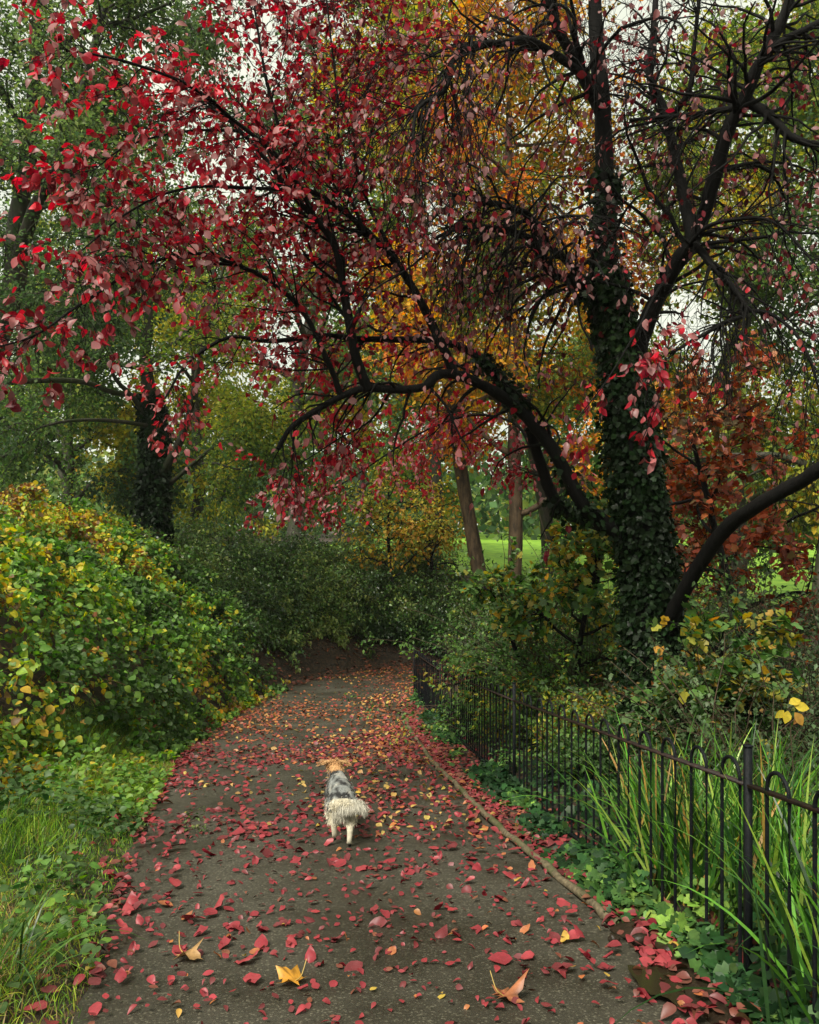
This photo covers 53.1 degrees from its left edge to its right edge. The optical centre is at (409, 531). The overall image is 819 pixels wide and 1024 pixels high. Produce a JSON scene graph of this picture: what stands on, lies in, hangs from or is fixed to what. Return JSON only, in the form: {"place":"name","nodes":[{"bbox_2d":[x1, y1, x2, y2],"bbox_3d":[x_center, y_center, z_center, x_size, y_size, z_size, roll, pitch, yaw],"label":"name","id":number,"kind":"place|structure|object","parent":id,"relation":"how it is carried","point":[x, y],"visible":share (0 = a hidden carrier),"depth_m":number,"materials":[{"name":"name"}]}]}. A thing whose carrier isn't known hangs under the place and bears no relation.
{"place":"outdoors","nodes":[
{"label":"outdoors","id":0,"kind":"place"},
{"bbox_2d":[0,530,818,1023],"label":"ground","id":1,"kind":"structure","parent":0,"point":[322,660],"depth_m":9.05,"materials":[{"name":"plant"}]},
{"bbox_2d":[0,182,137,502],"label":"broadleaf tree","id":2,"kind":"object","parent":1,"relation":"on","point":[67,396],"visible":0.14,"depth_m":31.84,"materials":[{"name":"green plant"}]},
{"bbox_2d":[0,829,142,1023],"bbox_3d":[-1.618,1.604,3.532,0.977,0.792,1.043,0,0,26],"label":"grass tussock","id":3,"kind":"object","parent":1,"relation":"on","point":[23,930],"depth_m":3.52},
{"bbox_2d":[0,695,183,1023],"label":"grass","id":4,"kind":"structure","parent":1,"relation":"on","point":[10,836],"depth_m":5.64,"materials":[{"name":"plant"}]},
{"bbox_2d":[47,711,146,772],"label":"grass tussock","id":5,"kind":"object","parent":1,"relation":"on","point":[100,735],"depth_m":8.35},
{"bbox_2d":[0,691,195,1012],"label":"weeds","id":6,"kind":"object","parent":1,"relation":"on","point":[13,785],"visible":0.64,"depth_m":6.45,"materials":[{"name":"green plant"}]},
{"bbox_2d":[0,235,211,525],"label":"broadleaf tree","id":7,"kind":"object","parent":1,"relation":"on","point":[122,497],"visible":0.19,"depth_m":38.15,"materials":[{"name":"green plant"}]},
{"bbox_2d":[0,0,262,412],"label":"broadleaf tree","id":8,"kind":"object","parent":1,"relation":"on","point":[69,130],"visible":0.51,"depth_m":15.71,"materials":[{"name":"green plant"}]},
{"bbox_2d":[0,480,290,798],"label":"brambles","id":9,"kind":"object","parent":1,"relation":"on","point":[52,561],"visible":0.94,"depth_m":11.38,"materials":[{"name":"green plant"}]},
{"bbox_2d":[92,806,207,846],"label":"creeping weed","id":10,"kind":"object","parent":1,"relation":"on","point":[185,830],"visible":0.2,"depth_m":6.48,"materials":[{"name":"green plant"}]},
{"bbox_2d":[94,529,205,610],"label":"bank shrub","id":11,"kind":"object","parent":1,"relation":"on","point":[178,571],"visible":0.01,"depth_m":17.77,"materials":[{"name":"green plant"}]},
{"bbox_2d":[118,516,184,551],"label":"bank shrub","id":12,"kind":"object","parent":1,"relation":"on","point":[148,528],"visible":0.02,"depth_m":23.21,"materials":[{"name":"green plant"}]},
{"bbox_2d":[0,0,357,547],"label":"ivy clad tree","id":13,"kind":"object","parent":1,"relation":"on","point":[154,487],"visible":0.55,"depth_m":21.66,"materials":[{"name":"green plant"}]},
{"bbox_2d":[143,524,259,591],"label":"bank shrub","id":14,"kind":"object","parent":1,"relation":"on","point":[207,564],"visible":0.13,"depth_m":22.64,"materials":[{"name":"green plant"}]},
{"bbox_2d":[73,248,340,539],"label":"broadleaf tree","id":15,"kind":"object","parent":1,"relation":"on","point":[119,436],"visible":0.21,"depth_m":42.03,"materials":[{"name":"green plant"}]},
{"bbox_2d":[166,585,277,654],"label":"bank shrub","id":16,"kind":"object","parent":1,"relation":"on","point":[248,623],"visible":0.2,"depth_m":18.40,"materials":[{"name":"green plant"}]},
{"bbox_2d":[169,507,282,555],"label":"bank shrub","id":17,"kind":"object","parent":1,"relation":"on","point":[184,533],"visible":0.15,"depth_m":26.34,"materials":[{"name":"green plant"}]},
{"bbox_2d":[174,513,297,597],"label":"bank shrub","id":18,"kind":"object","parent":1,"relation":"on","point":[223,549],"visible":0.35,"depth_m":24.35,"materials":[{"name":"green plant"}]},
{"bbox_2d":[200,580,275,637],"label":"bank shrub","id":19,"kind":"object","parent":1,"relation":"on","point":[250,608],"visible":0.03,"depth_m":20.30,"materials":[{"name":"green plant"}]},
{"bbox_2d":[176,556,330,659],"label":"bank shrub","id":20,"kind":"object","parent":1,"relation":"on","point":[268,602],"visible":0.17,"depth_m":21.40,"materials":[{"name":"green plant"}]},
{"bbox_2d":[243,603,305,673],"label":"bank shrub","id":21,"kind":"object","parent":1,"relation":"on","point":[273,643],"visible":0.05,"depth_m":20.68,"materials":[{"name":"green plant"}]},
{"bbox_2d":[243,580,319,637],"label":"bank shrub","id":22,"kind":"object","parent":1,"relation":"on","point":[286,599],"visible":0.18,"depth_m":22.27,"materials":[{"name":"green plant"}]},
{"bbox_2d":[222,529,345,592],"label":"bank shrub","id":23,"kind":"object","parent":1,"relation":"on","point":[295,549],"visible":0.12,"depth_m":27.04,"materials":[{"name":"green plant"}]},
{"bbox_2d":[259,602,312,655],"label":"bank shrub","id":24,"kind":"object","parent":1,"relation":"on","point":[287,646],"visible":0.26,"depth_m":21.55,"materials":[{"name":"green plant"}]},
{"bbox_2d":[238,560,340,614],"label":"bank shrub","id":25,"kind":"object","parent":1,"relation":"on","point":[296,587],"visible":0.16,"depth_m":23.71,"materials":[{"name":"green plant"}]},
{"bbox_2d":[155,0,448,542],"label":"broadleaf tree","id":26,"kind":"object","parent":1,"relation":"on","point":[303,330],"visible":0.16,"depth_m":35.49,"materials":[{"name":"plant"}]},
{"bbox_2d":[221,533,401,641],"bbox_3d":[-3.886,1.699,25.451,6.290,3.353,5.973,0,0,29],"label":"bank shrub","id":27,"kind":"object","parent":1,"relation":"on","point":[292,566],"visible":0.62,"depth_m":24.44,"materials":[{"name":"green plant"}]},
{"bbox_2d":[295,596,366,650],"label":"bank shrub","id":28,"kind":"object","parent":1,"relation":"on","point":[333,633],"visible":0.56,"depth_m":23.44,"materials":[{"name":"green plant"}]},
{"bbox_2d":[265,512,420,582],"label":"bank shrub","id":29,"kind":"object","parent":1,"relation":"on","point":[347,552],"visible":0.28,"depth_m":28.25,"materials":[{"name":"green plant"}]},
{"bbox_2d":[307,587,387,659],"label":"bank shrub","id":30,"kind":"object","parent":1,"relation":"on","point":[350,616],"visible":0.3,"depth_m":24.17,"materials":[{"name":"green plant"}]},
{"bbox_2d":[299,532,450,645],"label":"bank shrub","id":31,"kind":"object","parent":1,"relation":"on","point":[374,585],"visible":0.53,"depth_m":25.85,"materials":[{"name":"green plant"}]},
{"bbox_2d":[346,597,411,649],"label":"bank shrub","id":32,"kind":"object","parent":1,"relation":"on","point":[387,633],"visible":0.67,"depth_m":24.53,"materials":[{"name":"green plant"}]},
{"bbox_2d":[330,449,453,582],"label":"autumn bush","id":33,"kind":"object","parent":1,"relation":"on","point":[402,531],"visible":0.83,"depth_m":26.54,"materials":[{"name":"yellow plant"}]},
{"bbox_2d":[358,576,432,642],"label":"bank shrub","id":34,"kind":"object","parent":1,"relation":"on","point":[400,615],"visible":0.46,"depth_m":25.25,"materials":[{"name":"green plant"}]},
{"bbox_2d":[326,533,468,589],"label":"bank shrub","id":35,"kind":"object","parent":1,"relation":"on","point":[424,565],"visible":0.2,"depth_m":29.22,"materials":[{"name":"green plant"}]},
{"bbox_2d":[1,417,815,539],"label":"wood","id":36,"kind":"object","parent":1,"relation":"on","point":[490,522],"visible":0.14,"depth_m":81.69,"materials":[{"name":"green plant"}]},
{"bbox_2d":[0,0,818,784],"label":"red leaved tree","id":37,"kind":"object","parent":1,"relation":"on","point":[634,522],"visible":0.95,"depth_m":7.12,"materials":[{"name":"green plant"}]},
{"bbox_2d":[345,555,473,645],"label":"bank shrub","id":38,"kind":"object","parent":1,"relation":"on","point":[423,605],"visible":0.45,"depth_m":26.32,"materials":[{"name":"green plant"}]},
{"bbox_2d":[24,627,811,1023],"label":"verge litter","id":39,"kind":"object","parent":1,"relation":"on","point":[436,753],"visible":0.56,"depth_m":4.72,"materials":[{"name":"red plant"}]},
{"bbox_2d":[654,954,666,965],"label":"fallen leaf","id":40,"kind":"object","parent":39,"relation":"on","point":[660,958],"visible":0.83,"depth_m":3.79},
{"bbox_2d":[363,472,479,586],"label":"autumn bush","id":41,"kind":"object","parent":1,"relation":"on","point":[444,534],"visible":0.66,"depth_m":27.66,"materials":[{"name":"yellow plant"}]},
{"bbox_2d":[401,608,462,660],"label":"bank shrub","id":42,"kind":"object","parent":1,"relation":"on","point":[427,631],"visible":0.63,"depth_m":25.12,"materials":[{"name":"green plant"}]},
{"bbox_2d":[299,0,578,561],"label":"autumn tree","id":43,"kind":"object","parent":1,"relation":"on","point":[435,478],"visible":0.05,"depth_m":38.47,"materials":[{"name":"orange plant"}]},
{"bbox_2d":[281,0,600,630],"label":"woodland tree","id":44,"kind":"object","parent":1,"relation":"on","point":[474,545],"visible":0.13,"depth_m":26.66,"materials":[{"name":"yellow plant"}]},
{"bbox_2d":[420,599,483,652],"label":"bank shrub","id":45,"kind":"object","parent":1,"relation":"on","point":[457,616],"visible":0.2,"depth_m":25.92,"materials":[{"name":"green plant"}]},
{"bbox_2d":[418,560,500,638],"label":"bank shrub","id":46,"kind":"object","parent":1,"relation":"on","point":[457,593],"visible":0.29,"depth_m":27.03,"materials":[{"name":"green plant"}]},
{"bbox_2d":[437,620,486,662],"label":"bank shrub","id":47,"kind":"object","parent":1,"relation":"on","point":[457,638],"visible":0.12,"depth_m":25.27,"materials":[{"name":"green plant"}]},
{"bbox_2d":[399,700,621,924],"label":"kerb","id":48,"kind":"structure","parent":1,"relation":"on","point":[572,887],"depth_m":5.87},
{"bbox_2d":[417,632,621,755],"bbox_3d":[1.833,2.197,10.257,3.485,1.723,2.971,0,0,0],"label":"bush","id":49,"kind":"object","parent":1,"relation":"on","point":[465,693],"visible":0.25,"depth_m":9.93,"materials":[{"name":"green plant"}]},
{"bbox_2d":[427,602,617,700],"bbox_3d":[3.130,2.115,14.037,4.802,2.396,4.631,0,0,-31],"label":"bush","id":50,"kind":"object","parent":1,"relation":"on","point":[439,652],"depth_m":14.08,"materials":[{"name":"green plant"}]},
{"bbox_2d":[437,606,613,659],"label":"bush","id":51,"kind":"object","parent":1,"relation":"on","point":[472,634],"visible":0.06,"depth_m":20.03,"materials":[{"name":"green plant"}]},
{"bbox_2d":[457,647,594,725],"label":"bush","id":52,"kind":"object","parent":1,"relation":"on","point":[502,680],"depth_m":12.00,"materials":[{"name":"green plant"}]},
{"bbox_2d":[455,536,603,724],"bbox_3d":[1.789,1.567,11.814,2.275,3.015,2.318,0,0,0],"label":"maple sapling","id":53,"kind":"object","parent":1,"relation":"on","point":[518,581],"visible":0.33,"depth_m":11.69,"materials":[{"name":"green plant"}]},
{"bbox_2d":[347,0,733,590],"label":"woodland tree","id":54,"kind":"object","parent":1,"relation":"on","point":[516,514],"visible":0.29,"depth_m":24.29,"materials":[{"name":"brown plant"}]},
{"bbox_2d":[489,454,624,736],"bbox_3d":[2.007,0.984,9.934,2.078,3.764,2.101,0,0,0],"label":"maple sapling","id":55,"kind":"object","parent":1,"relation":"on","point":[564,589],"visible":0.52,"depth_m":9.73,"materials":[{"name":"green plant"}]},
{"bbox_2d":[436,573,718,696],"bbox_3d":[2.761,2.032,13.905,4.804,2.931,4.508,0,0,-41],"label":"bush","id":56,"kind":"object","parent":1,"relation":"on","point":[530,633],"depth_m":14.15,"materials":[{"name":"green plant"}]},
{"bbox_2d":[345,513,818,762],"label":"bush","id":57,"kind":"object","parent":1,"relation":"on","point":[490,652],"visible":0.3,"depth_m":11.23,"materials":[{"name":"green plant"}]},
{"bbox_2d":[489,672,683,794],"bbox_3d":[1.839,2.110,8.321,1.961,1.200,2.037,0,0,-45],"label":"bush","id":58,"kind":"object","parent":1,"relation":"on","point":[564,745],"visible":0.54,"depth_m":8.21,"materials":[{"name":"green plant"}]},
{"bbox_2d":[406,690,818,1023],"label":"ivy carpet","id":59,"kind":"object","parent":1,"relation":"on","point":[606,873],"visible":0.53,"depth_m":4.61,"materials":[{"name":"green plant"}]},
{"bbox_2d":[413,638,818,1023],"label":"railing fence","id":60,"kind":"object","parent":1,"relation":"on","point":[746,782],"visible":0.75,"depth_m":4.60,"materials":[{"name":"black metal"}]},
{"bbox_2d":[434,535,814,776],"bbox_3d":[2.746,1.693,10.405,4.862,3.707,4.487,0,0,0],"label":"bush","id":61,"kind":"object","parent":1,"relation":"on","point":[540,669],"visible":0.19,"depth_m":10.32,"materials":[{"name":"green plant"}]},
{"bbox_2d":[501,703,761,858],"bbox_3d":[1.666,1.709,5.678,2.002,1.136,1.679,0,0,26],"label":"sedge clump","id":62,"kind":"object","parent":1,"relation":"on","point":[634,785],"visible":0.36,"depth_m":5.50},
{"bbox_2d":[475,578,789,725],"bbox_3d":[3.283,1.939,12.434,4.502,2.724,4.782,0,0,0],"label":"bush","id":63,"kind":"object","parent":1,"relation":"on","point":[562,648],"depth_m":11.88,"materials":[{"name":"green plant"}]},
{"bbox_2d":[525,536,818,750],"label":"bush","id":64,"kind":"object","parent":1,"relation":"on","point":[767,573],"visible":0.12,"depth_m":9.83,"materials":[{"name":"green plant"}]},
{"bbox_2d":[610,913,740,1023],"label":"mud","id":65,"kind":"structure","parent":1,"relation":"on","point":[628,928],"depth_m":3.57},
{"bbox_2d":[631,933,646,946],"bbox_3d":[1.150,2.045,4.101,0.087,0.079,0.077,0,0,0],"label":"earth clod","id":66,"kind":"object","parent":65,"relation":"on","point":[638,937],"visible":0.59,"depth_m":4.07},
{"bbox_2d":[538,550,818,760],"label":"bush","id":67,"kind":"object","parent":1,"relation":"on","point":[729,601],"visible":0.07,"depth_m":8.74,"materials":[{"name":"green plant"}]},
{"bbox_2d":[589,587,776,659],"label":"bush","id":68,"kind":"object","parent":1,"relation":"on","point":[716,611],"depth_m":15.82,"materials":[{"name":"green plant"}]},
{"bbox_2d":[553,710,817,919],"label":"sedge clump","id":69,"kind":"object","parent":1,"relation":"on","point":[656,832],"visible":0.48,"depth_m":4.71,"materials":[{"name":"plant"}]},
{"bbox_2d":[557,330,818,657],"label":"young maple","id":70,"kind":"object","parent":1,"relation":"on","point":[694,490],"visible":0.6,"depth_m":11.37,"materials":[{"name":"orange plant"}]},
{"bbox_2d":[563,2,818,524],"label":"broadleaf tree","id":71,"kind":"object","parent":1,"relation":"on","point":[803,164],"visible":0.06,"depth_m":28.18,"materials":[{"name":"green plant"}]},
{"bbox_2d":[566,623,818,830],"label":"bush","id":72,"kind":"object","parent":1,"relation":"on","point":[680,730],"visible":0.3,"depth_m":6.55,"materials":[{"name":"green plant"}]},
{"bbox_2d":[588,3,818,650],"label":"broadleaf tree","id":73,"kind":"object","parent":1,"relation":"on","point":[803,263],"visible":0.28,"depth_m":21.46,"materials":[{"name":"plant"}]},
{"bbox_2d":[607,575,818,804],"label":"bush","id":74,"kind":"object","parent":1,"relation":"on","point":[695,625],"visible":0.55,"depth_m":7.24,"materials":[{"name":"green plant"}]},
{"bbox_2d":[612,728,818,948],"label":"sedge clump","id":75,"kind":"object","parent":1,"relation":"on","point":[774,867],"visible":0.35,"depth_m":4.10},
{"bbox_2d":[615,763,818,1023],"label":"sedge clump","id":76,"kind":"object","parent":1,"relation":"on","point":[798,964],"visible":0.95,"depth_m":3.12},
{"bbox_2d":[621,0,818,627],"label":"broadleaf tree","id":77,"kind":"object","parent":1,"relation":"on","point":[787,423],"visible":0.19,"depth_m":21.82,"materials":[{"name":"green plant"}]},
{"bbox_2d":[621,592,818,795],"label":"bush","id":78,"kind":"object","parent":1,"relation":"on","point":[815,736],"visible":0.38,"depth_m":6.95,"materials":[{"name":"green plant"}]},
{"bbox_2d":[645,716,818,903],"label":"sedge clump","id":79,"kind":"object","parent":1,"relation":"on","point":[772,799],"visible":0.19,"depth_m":4.69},
{"bbox_2d":[649,733,818,992],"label":"sedge clump","id":80,"kind":"object","parent":1,"relation":"on","point":[800,927],"visible":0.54,"depth_m":3.72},
{"bbox_2d":[658,705,818,867],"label":"sedge clump","id":81,"kind":"object","parent":1,"relation":"on","point":[755,766],"visible":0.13,"depth_m":5.41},
{"bbox_2d":[681,94,818,594],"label":"broadleaf tree","id":82,"kind":"object","parent":1,"relation":"on","point":[781,545],"visible":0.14,"depth_m":28.96,"materials":[{"name":"green plant"}]},
{"bbox_2d":[686,723,818,862],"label":"sedge clump","id":83,"kind":"object","parent":1,"relation":"on","point":[808,823],"visible":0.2,"depth_m":4.78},
{"bbox_2d":[695,563,818,723],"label":"bush","id":84,"kind":"object","parent":1,"relation":"on","point":[705,575],"visible":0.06,"depth_m":13.58,"materials":[{"name":"green plant"}]},
{"bbox_2d":[775,697,808,794],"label":"yellow leaved plant","id":85,"kind":"object","parent":1,"relation":"on","point":[799,706],"visible":0.77,"depth_m":4.99,"materials":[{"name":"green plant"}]},
{"bbox_2d":[0,0,818,529],"label":"sky","id":86,"kind":"structure","parent":0,"point":[266,19],"materials":[{"name":"white"}]},
{"bbox_2d":[73,656,795,1023],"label":"path","id":87,"kind":"structure","parent":0,"point":[553,988],"depth_m":4.51,"materials":[{"name":"asphalt"}]},
{"bbox_2d":[114,967,126,982],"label":"fallen leaf","id":88,"kind":"object","parent":87,"relation":"on","point":[121,973],"visible":1,"depth_m":3.64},
{"bbox_2d":[122,902,133,915],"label":"fallen leaf","id":89,"kind":"object","parent":87,"relation":"on","point":[128,908],"visible":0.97,"depth_m":4.55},
{"bbox_2d":[131,899,147,911],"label":"fallen leaf","id":90,"kind":"object","parent":87,"relation":"on","point":[137,904],"visible":0.97,"depth_m":4.61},
{"bbox_2d":[126,891,138,905],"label":"fallen leaf","id":91,"kind":"object","parent":90,"relation":"on","point":[132,898],"visible":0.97,"depth_m":4.63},
{"bbox_2d":[173,931,202,959],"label":"maple leaf","id":92,"kind":"object","parent":87,"relation":"on","point":[193,953],"visible":1,"depth_m":3.90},
{"bbox_2d":[243,972,260,982],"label":"fallen leaf","id":93,"kind":"object","parent":87,"relation":"on","point":[253,977],"visible":1,"depth_m":3.63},
{"bbox_2d":[254,934,267,949],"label":"fallen leaf","id":94,"kind":"object","parent":87,"relation":"on","point":[261,940],"visible":0.97,"depth_m":4.04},
{"bbox_2d":[276,959,306,984],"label":"maple leaf","id":95,"kind":"object","parent":87,"relation":"on","point":[286,974],"visible":1,"depth_m":3.64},
{"bbox_2d":[305,945,315,962],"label":"fallen leaf","id":96,"kind":"object","parent":87,"relation":"on","point":[310,955],"visible":0.97,"depth_m":3.87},
{"bbox_2d":[316,756,371,846],"bbox_3d":[-0.541,2.058,6.271,0.331,0.507,0.954,0,0,-15],"label":"dog","id":97,"kind":"object","parent":87,"relation":"on","point":[343,804],"visible":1,"depth_m":5.99},
{"bbox_2d":[344,960,362,971],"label":"fallen leaf","id":98,"kind":"object","parent":87,"relation":"on","point":[352,965],"visible":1,"depth_m":3.78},
{"bbox_2d":[369,916,386,926],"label":"fallen leaf","id":99,"kind":"object","parent":87,"relation":"on","point":[379,920],"visible":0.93,"depth_m":4.34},
{"bbox_2d":[434,924,447,937],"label":"fallen leaf","id":100,"kind":"object","parent":87,"relation":"on","point":[442,932],"visible":0.97,"depth_m":4.19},
{"bbox_2d":[88,657,796,1023],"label":"leaf litter","id":101,"kind":"object","parent":87,"relation":"on","point":[384,755],"visible":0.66,"depth_m":7.05,"materials":[{"name":"plant"}]},
{"bbox_2d":[488,952,512,964],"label":"fallen leaf","id":102,"kind":"object","parent":87,"relation":"on","point":[504,958],"visible":1,"depth_m":3.86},
{"bbox_2d":[490,969,528,1002],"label":"maple leaf","id":103,"kind":"object","parent":87,"relation":"on","point":[515,989],"visible":1,"depth_m":3.46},
{"bbox_2d":[636,987,656,1005],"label":"fallen leaf","id":104,"kind":"object","parent":87,"relation":"on","point":[643,992],"visible":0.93,"depth_m":3.47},
{"bbox_2d":[628,959,686,1007],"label":"puddle","id":105,"kind":"object","parent":87,"relation":"on","point":[650,985],"visible":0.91,"depth_m":3.60,"materials":[{"name":"black liquid"}]},
{"bbox_2d":[330,532,816,604],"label":"lawn","id":106,"kind":"structure","parent":0,"point":[494,551],"depth_m":48.94,"materials":[{"name":"green plant"}]},
{"bbox_2d":[259,298,458,542],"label":"broadleaf tree","id":107,"kind":"object","parent":106,"relation":"on","point":[449,496],"visible":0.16,"depth_m":51.37,"materials":[{"name":"green plant"}]},
{"bbox_2d":[377,0,696,581],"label":"autumn tree","id":108,"kind":"object","parent":106,"relation":"on","point":[544,515],"visible":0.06,"depth_m":32.52,"materials":[{"name":"orange plant"}]},
{"bbox_2d":[504,298,721,559],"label":"broadleaf tree","id":109,"kind":"object","parent":106,"relation":"on","point":[563,441],"visible":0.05,"depth_m":52.19,"materials":[{"name":"green plant"}]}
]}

